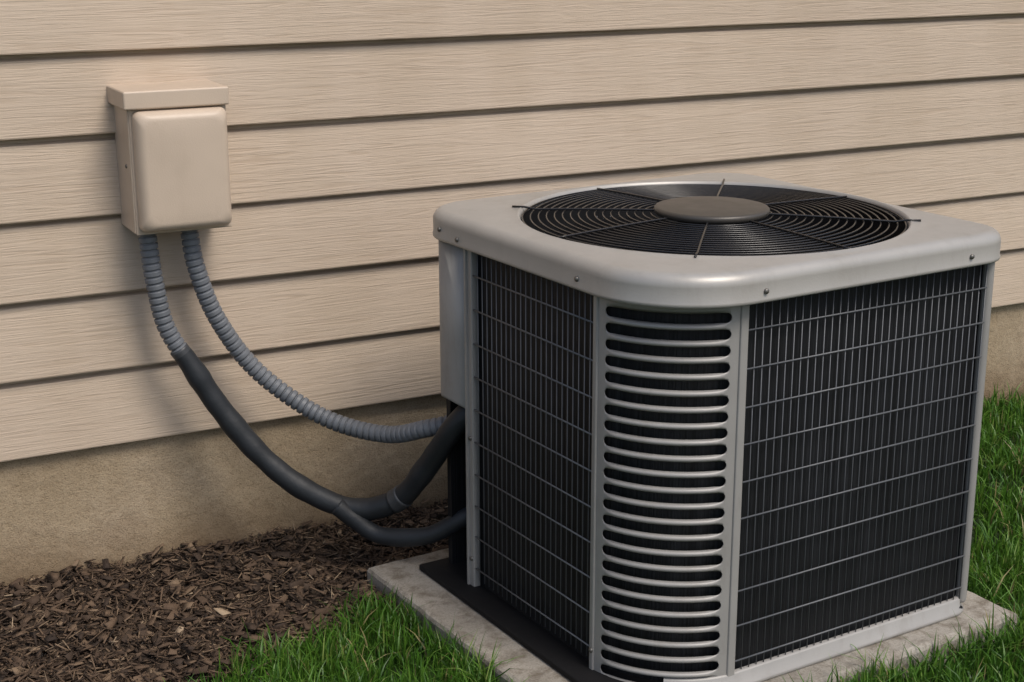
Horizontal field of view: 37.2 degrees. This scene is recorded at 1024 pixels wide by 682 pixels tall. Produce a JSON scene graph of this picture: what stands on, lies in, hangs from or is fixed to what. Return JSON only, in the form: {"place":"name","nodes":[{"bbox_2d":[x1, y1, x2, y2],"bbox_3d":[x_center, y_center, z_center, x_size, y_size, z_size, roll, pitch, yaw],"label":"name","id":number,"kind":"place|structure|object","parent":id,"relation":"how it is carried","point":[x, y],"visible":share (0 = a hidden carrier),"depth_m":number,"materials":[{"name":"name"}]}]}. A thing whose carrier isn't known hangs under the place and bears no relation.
{"place":"outdoors","nodes":[
{"label":"outdoors","id":0,"kind":"place"},
{"bbox_2d":[162,380,1023,681],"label":"ground","id":1,"kind":"structure","parent":0,"point":[972,538],"depth_m":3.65,"materials":[{"name":"green plant"}]},
{"bbox_2d":[0,497,448,681],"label":"mulch","id":2,"kind":"object","parent":1,"relation":"on","point":[178,614],"visible":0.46,"depth_m":3.64,"materials":[{"name":"wood"}]},
{"bbox_2d":[0,303,1023,585],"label":"foundation","id":3,"kind":"object","parent":1,"relation":"on","point":[110,503],"depth_m":3.90,"materials":[{"name":"concrete"}]},
{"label":"walls","id":4,"kind":"object","parent":3,"relation":"on","visible":0},
{"bbox_2d":[0,0,1023,461],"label":"siding","id":5,"kind":"object","parent":4,"relation":"attached to","point":[366,138],"visible":0.77,"depth_m":3.92,"materials":[{"name":"paint"}]},
{"bbox_2d":[106,80,231,235],"bbox_3d":[-0.792,-0.424,3.558,0.245,0.342,0.188,-8,18,-26],"label":"electrical disconnect box","id":6,"kind":"object","parent":5,"relation":"attached to","point":[171,142],"visible":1,"depth_m":3.48,"materials":[{"name":"paint"}]},
{"bbox_2d":[131,106,231,232],"bbox_3d":[-0.756,-0.394,3.504,0.216,0.278,0.048,-8,18,-26],"label":"door","id":7,"kind":"structure","parent":6,"relation":"in","point":[181,155],"depth_m":3.48,"materials":[{"name":"paint"}]},
{"bbox_2d":[367,548,1018,681],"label":"concrete pad","id":8,"kind":"object","parent":1,"relation":"on","point":[409,577],"visible":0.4,"depth_m":3.41,"materials":[{"name":"grey concrete"}]},
{"bbox_2d":[419,173,1000,681],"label":"air conditioner","id":9,"kind":"object","parent":8,"relation":"on","point":[721,427],"visible":1,"depth_m":3.19,"materials":[{"name":"metal"}]},
{"bbox_2d":[180,231,446,442],"bbox_3d":[-0.430,-0.013,3.682,0.716,0.544,0.117,2,16,8],"label":"flexible conduit","id":10,"kind":"object","parent":9,"relation":"attached to","point":[236,347],"visible":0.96,"depth_m":3.72,"materials":[{"name":"plastic"}]},
{"bbox_2d":[173,348,464,519],"bbox_3d":[-0.419,0.233,3.697,0.802,0.460,0.137,3,16,10],"label":"insulated suction line","id":11,"kind":"object","parent":9,"relation":"attached to","point":[245,438],"visible":0.79,"depth_m":3.71,"materials":[{"name":"black rubber"}]},
{"bbox_2d":[138,235,185,353],"bbox_3d":[-0.821,-0.100,3.626,0.120,0.344,0.046,-2,16,-7],"label":"corrugated sleeve","id":12,"kind":"object","parent":11,"relation":"attached to","point":[170,335],"visible":0.93,"depth_m":3.60,"materials":[{"name":"plastic"}]},
{"bbox_2d":[170,343,189,359],"bbox_3d":[-0.796,0.027,3.665,0.053,0.045,0.050,-8,18,-26],"label":"tape wrap","id":13,"kind":"object","parent":11,"relation":"attached to","point":[183,351],"visible":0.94,"depth_m":3.65,"materials":[{"name":"grey plastic"}]},
{"bbox_2d":[386,485,412,512],"bbox_3d":[-0.277,0.390,3.751,0.065,0.069,0.061,6,17,22],"label":"tape wrap","id":14,"kind":"object","parent":11,"relation":"attached to","point":[395,504],"visible":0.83,"depth_m":3.73,"materials":[{"name":"grey plastic"}]},
{"bbox_2d":[332,499,466,546],"bbox_3d":[-0.234,0.441,3.736,0.434,0.141,0.082,2,16,7],"label":"drain line","id":15,"kind":"object","parent":9,"relation":"attached to","point":[442,529],"visible":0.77,"depth_m":3.73,"materials":[{"name":"black rubber"}]}
]}

